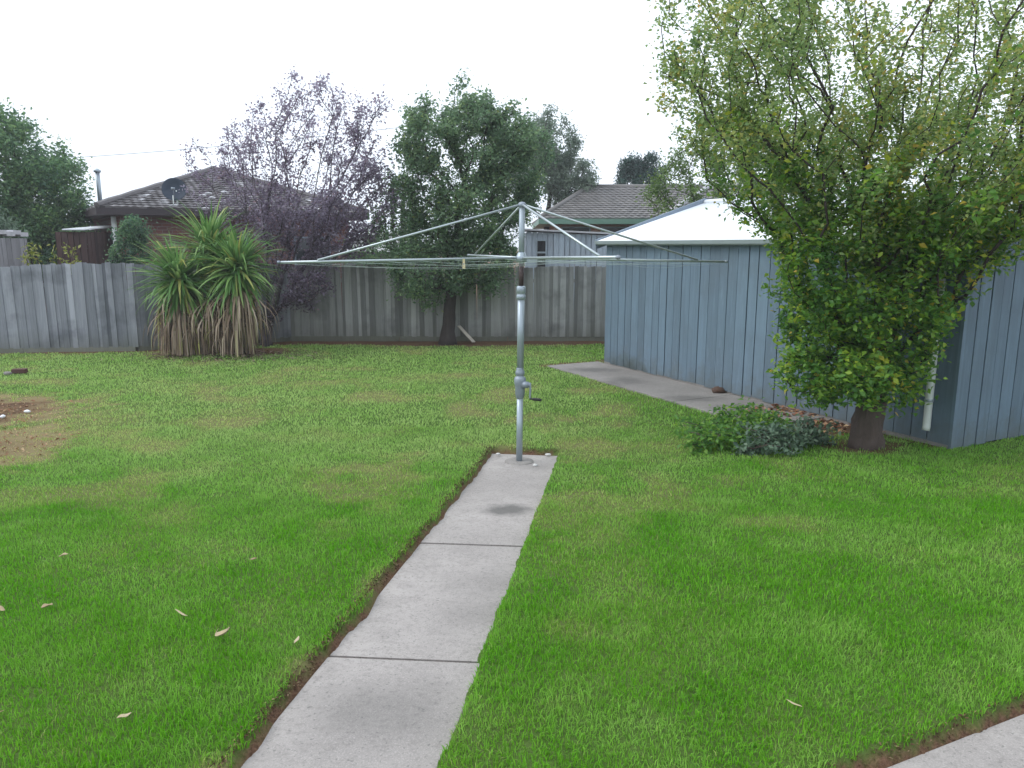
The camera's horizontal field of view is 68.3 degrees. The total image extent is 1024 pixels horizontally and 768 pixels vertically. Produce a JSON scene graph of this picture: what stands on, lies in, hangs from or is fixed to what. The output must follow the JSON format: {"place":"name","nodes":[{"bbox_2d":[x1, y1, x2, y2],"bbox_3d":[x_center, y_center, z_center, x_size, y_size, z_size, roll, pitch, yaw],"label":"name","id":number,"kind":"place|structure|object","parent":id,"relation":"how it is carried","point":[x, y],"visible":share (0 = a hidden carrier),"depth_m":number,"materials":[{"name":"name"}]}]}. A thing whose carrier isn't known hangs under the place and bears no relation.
{"place":"outdoors","nodes":[
{"label":"outdoors","id":0,"kind":"place"},
{"bbox_2d":[72,122,440,157],"bbox_3d":[-8.250,-8.122,24.942,14.502,1.368,0.019,0,10,0],"label":"overhead wire","id":1,"kind":"object","parent":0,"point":[219,146],"visible":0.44,"depth_m":24.99,"materials":[{"name":"metal"}]},
{"bbox_2d":[241,454,556,767],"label":"concrete path","id":2,"kind":"structure","parent":0,"point":[389,680],"depth_m":3.49,"materials":[{"name":"grey concrete"}]},
{"bbox_2d":[277,202,727,464],"bbox_3d":[0.088,-0.443,7.107,3.077,2.479,3.077,6,12,28],"label":"rotary clothesline","id":3,"kind":"object","parent":2,"relation":"on","point":[520,382],"visible":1,"depth_m":6.99,"materials":[{"name":"metal"}]},
{"bbox_2d":[0,249,1023,767],"bbox_3d":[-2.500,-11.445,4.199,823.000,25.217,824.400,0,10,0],"label":"ground","id":4,"kind":"structure","parent":0,"point":[866,755],"depth_m":4.44,"materials":[{"name":"green plant"}]},
{"bbox_2d":[0,230,29,289],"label":"grey hut","id":5,"kind":"object","parent":4,"relation":"on","point":[11,250],"visible":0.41,"depth_m":16.21,"materials":[{"name":"grey metal"}]},
{"bbox_2d":[0,206,34,242],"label":"blue shrub","id":6,"kind":"object","parent":4,"relation":"on","point":[5,225],"visible":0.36,"depth_m":17.36,"materials":[{"name":"green plant"}]},
{"bbox_2d":[11,368,27,373],"bbox_3d":[-7.950,-0.212,12.183,0.210,0.070,0.100,-2,11,-8],"label":"loose brick","id":7,"kind":"object","parent":4,"relation":"on","point":[19,370],"visible":1,"depth_m":12.14,"materials":[{"name":"brown brick"}]},
{"bbox_2d":[16,242,68,301],"bbox_3d":[-9.556,-1.829,15.550,1.058,2.175,0.385,0,10,0],"label":"garden plant","id":8,"kind":"object","parent":4,"relation":"on","point":[33,253],"visible":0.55,"depth_m":15.38,"materials":[{"name":"green plant"}]},
{"bbox_2d":[41,603,52,607],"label":"fallen leaf","id":9,"kind":"object","parent":4,"relation":"on","point":[44,605],"visible":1,"depth_m":3.78,"materials":[{"name":"beige plant"}]},
{"bbox_2d":[0,393,96,462],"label":"bark chips","id":10,"kind":"object","parent":4,"relation":"on","point":[3,449],"visible":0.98,"depth_m":8.62,"materials":[{"name":"brown plant"}]},
{"bbox_2d":[0,97,100,281],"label":"dense tree","id":11,"kind":"object","parent":4,"relation":"on","point":[34,174],"visible":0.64,"depth_m":20.06,"materials":[{"name":"green plant"}]},
{"bbox_2d":[63,243,81,274],"bbox_3d":[-9.017,-1.829,15.615,0.353,2.149,0.506,-5,12,-26],"label":"garden plant","id":12,"kind":"object","parent":4,"relation":"on","point":[75,257],"visible":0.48,"depth_m":15.50,"materials":[{"name":"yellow plant"}]},
{"bbox_2d":[55,225,112,294],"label":"timber shed","id":13,"kind":"structure","parent":4,"relation":"on","point":[92,252],"depth_m":18.54,"materials":[{"name":"brown wood"}]},
{"bbox_2d":[117,712,130,717],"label":"fallen leaf","id":14,"kind":"object","parent":4,"relation":"on","point":[123,715],"visible":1,"depth_m":2.82,"materials":[{"name":"beige plant"}]},
{"bbox_2d":[103,213,158,274],"bbox_3d":[-8.744,-2.486,17.404,1.162,2.822,1.268,0,10,0],"label":"dark shrub","id":15,"kind":"object","parent":4,"relation":"on","point":[128,231],"visible":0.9,"depth_m":17.08,"materials":[{"name":"green plant"}]},
{"bbox_2d":[0,262,290,352],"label":"paling fence","id":16,"kind":"object","parent":4,"relation":"on","point":[96,312],"visible":0.58,"depth_m":14.60,"materials":[{"name":"grey wood"}]},
{"bbox_2d":[125,194,285,356],"bbox_3d":[-5.584,-1.997,14.072,3.107,3.070,2.497,0,10,0],"label":"cordyline clump","id":17,"kind":"object","parent":4,"relation":"on","point":[192,319],"visible":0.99,"depth_m":13.71,"materials":[{"name":"green plant"}]},
{"bbox_2d":[80,347,355,366],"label":"leaf litter","id":18,"kind":"object","parent":4,"relation":"on","point":[261,353],"visible":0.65,"depth_m":13.95,"materials":[{"name":"brown plant"}]},
{"bbox_2d":[215,627,229,635],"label":"fallen leaf","id":19,"kind":"object","parent":4,"relation":"on","point":[222,632],"visible":1,"depth_m":3.48,"materials":[{"name":"beige plant"}]},
{"bbox_2d":[83,166,369,312],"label":"brick house","id":20,"kind":"structure","parent":4,"relation":"on","point":[151,202],"depth_m":20.19,"materials":[{"name":"tile"}]},
{"bbox_2d":[161,178,186,205],"bbox_3d":[-8.803,-4.979,19.638,0.463,0.769,0.473,5,11,24],"label":"satellite dish","id":21,"kind":"object","parent":20,"relation":"attached to","point":[170,187],"visible":0.98,"depth_m":19.68,"materials":[{"name":"paint"}]},
{"bbox_2d":[293,236,330,269],"bbox_3d":[-5.846,-3.745,22.159,1.100,1.150,0.035,-7,13,-33],"label":"window","id":22,"kind":"structure","parent":20,"relation":"in","point":[300,253],"depth_m":21.95,"materials":[{"name":"paint"}]},
{"bbox_2d":[178,64,408,346],"bbox_3d":[-4.421,-3.446,15.233,4.665,5.523,2.349,0,10,0],"label":"plum tree","id":23,"kind":"object","parent":4,"relation":"on","point":[314,250],"visible":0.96,"depth_m":15.03,"materials":[{"name":"purple plant"}]},
{"bbox_2d":[339,233,430,302],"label":"shed","id":24,"kind":"structure","parent":4,"relation":"on","point":[369,262],"depth_m":18.97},
{"bbox_2d":[338,224,435,273],"bbox_3d":[-2.846,-2.536,18.128,2.494,2.649,1.678,0,10,0],"label":"hedge shrub","id":25,"kind":"object","parent":4,"relation":"on","point":[372,255],"visible":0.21,"depth_m":17.73,"materials":[{"name":"green plant"}]},
{"bbox_2d":[389,186,397,266],"bbox_3d":[-2.620,-2.705,16.779,0.348,3.452,0.362,-5,12,-25],"label":"slender cypress","id":26,"kind":"object","parent":4,"relation":"on","point":[393,224],"visible":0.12,"depth_m":16.63,"materials":[{"name":"green plant"}]},
{"bbox_2d":[399,198,408,265],"bbox_3d":[-2.399,-2.608,16.852,0.337,3.234,0.358,9,14,41],"label":"slender cypress","id":27,"kind":"object","parent":4,"relation":"on","point":[403,230],"visible":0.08,"depth_m":16.68,"materials":[{"name":"green plant"}]},
{"bbox_2d":[288,265,605,340],"bbox_3d":[-0.090,-1.678,16.322,9.480,1.795,0.248,0,10,0],"label":"paling fence","id":28,"kind":"object","parent":4,"relation":"on","point":[566,306],"visible":0.49,"depth_m":16.24,"materials":[{"name":"grey wood"}]},
{"bbox_2d":[366,67,560,344],"bbox_3d":[-0.994,-3.500,15.325,3.978,5.577,2.506,0,10,0],"label":"bushy tree","id":29,"kind":"object","parent":4,"relation":"on","point":[496,170],"visible":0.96,"depth_m":14.89,"materials":[{"name":"green plant"}]},
{"bbox_2d":[457,325,474,342],"bbox_3d":[-0.970,-1.060,15.992,0.085,0.316,0.533,-9,14,-40],"label":"timber offcut","id":30,"kind":"object","parent":4,"relation":"on","point":[469,337],"visible":1,"depth_m":15.96,"materials":[{"name":"grey wood"}]},
{"bbox_2d":[0,394,1023,767],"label":"edge trimmings","id":31,"kind":"object","parent":4,"relation":"on","point":[454,488],"visible":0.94,"depth_m":3.27,"materials":[{"name":"soil"}]},
{"bbox_2d":[503,102,601,229],"bbox_3d":[1.282,-6.973,29.208,4.321,7.370,2.491,0,10,0],"label":"gum tree","id":32,"kind":"object","parent":4,"relation":"on","point":[562,179],"visible":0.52,"depth_m":28.52,"materials":[{"name":"green plant"}]},
{"bbox_2d":[524,229,610,304],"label":"metal shed","id":33,"kind":"structure","parent":4,"relation":"on","point":[550,243],"depth_m":18.00,"materials":[{"name":"metal"}]},
{"bbox_2d":[536,240,545,266],"bbox_3d":[0.700,-3.079,18.011,0.240,0.720,0.052,0,10,0],"label":"window","id":34,"kind":"structure","parent":33,"relation":"in","point":[540,244],"depth_m":17.98,"materials":[{"name":"metal"}]},
{"bbox_2d":[532,184,744,235],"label":"tiled house","id":35,"kind":"structure","parent":4,"relation":"on","point":[613,207],"depth_m":26.35,"materials":[{"name":"grey tile"}]},
{"bbox_2d":[561,227,590,231],"bbox_3d":[2.200,-4.791,26.051,1.000,1.250,0.065,0,10,0],"label":"window","id":36,"kind":"structure","parent":35,"relation":"in","point":[563,228],"depth_m":25.92,"materials":[{"name":"paint"}]},
{"bbox_2d":[601,227,626,231],"bbox_3d":[3.550,-4.791,26.051,1.000,1.250,0.065,0,10,0],"label":"window","id":37,"kind":"structure","parent":35,"relation":"in","point":[613,229],"depth_m":25.92,"materials":[{"name":"paint"}]},
{"bbox_2d":[613,150,668,183],"bbox_3d":[6.255,-8.099,37.190,2.772,6.695,2.175,0,10,0],"label":"conifer","id":38,"kind":"object","parent":4,"relation":"on","point":[633,170],"visible":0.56,"depth_m":36.34,"materials":[{"name":"green plant"}]},
{"bbox_2d":[547,361,822,425],"bbox_3d":[2.165,0.085,10.986,1.028,0.099,4.950,-5,12,-26],"label":"concrete apron","id":39,"kind":"object","parent":4,"relation":"on","point":[684,394],"visible":0.69,"depth_m":10.82,"materials":[{"name":"grey concrete"}]},
{"bbox_2d":[712,386,725,392],"bbox_3d":[2.882,0.092,10.527,0.193,0.128,0.177,0,10,0],"label":"soil clod","id":40,"kind":"object","parent":39,"relation":"on","point":[717,389],"visible":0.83,"depth_m":10.47,"materials":[{"name":"brown soil"}]},
{"bbox_2d":[665,395,782,442],"bbox_3d":[2.385,0.393,8.076,1.464,0.429,0.768,-2,11,-11],"label":"shrub","id":41,"kind":"object","parent":4,"relation":"on","point":[752,413],"visible":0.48,"depth_m":8.05,"materials":[{"name":"green plant"}]},
{"bbox_2d":[675,413,798,454],"bbox_3d":[2.325,0.489,7.773,1.502,0.344,0.772,-4,11,-21],"label":"shrub","id":42,"kind":"object","parent":4,"relation":"on","point":[707,437],"visible":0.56,"depth_m":7.58,"materials":[{"name":"green plant"}]},
{"bbox_2d":[635,108,845,218],"bbox_3d":[6.207,-4.473,20.533,5.675,5.591,3.218,0,10,0],"label":"olive tree","id":43,"kind":"object","parent":4,"relation":"on","point":[656,186],"visible":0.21,"depth_m":20.31,"materials":[{"name":"green plant"}]},
{"bbox_2d":[731,413,840,457],"bbox_3d":[2.728,0.514,7.622,1.342,0.359,0.764,-7,13,-34],"label":"shrub","id":44,"kind":"object","parent":4,"relation":"on","point":[775,437],"visible":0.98,"depth_m":7.48,"materials":[{"name":"green plant"}]},
{"bbox_2d":[594,180,1023,448],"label":"garden shed","id":45,"kind":"structure","parent":4,"relation":"on","point":[703,324],"depth_m":10.07,"materials":[{"name":"blue paint"}]},
{"bbox_2d":[746,403,883,434],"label":"leaf litter","id":46,"kind":"object","parent":4,"relation":"on","point":[825,423],"visible":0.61,"depth_m":9.06,"materials":[{"name":"brown plant"}]},
{"bbox_2d":[643,0,1023,450],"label":"leafy tree","id":47,"kind":"object","parent":4,"relation":"on","point":[871,371],"visible":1,"depth_m":6.75,"materials":[{"name":"green plant"}]},
{"bbox_2d":[0,0,1023,248],"label":"sky","id":48,"kind":"structure","parent":0,"point":[112,77],"materials":[{"name":"white"}]},
{"bbox_2d":[888,714,1023,767],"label":"patio","id":49,"kind":"structure","parent":0,"point":[1000,745],"depth_m":2.72,"materials":[{"name":"concrete"}]}
]}

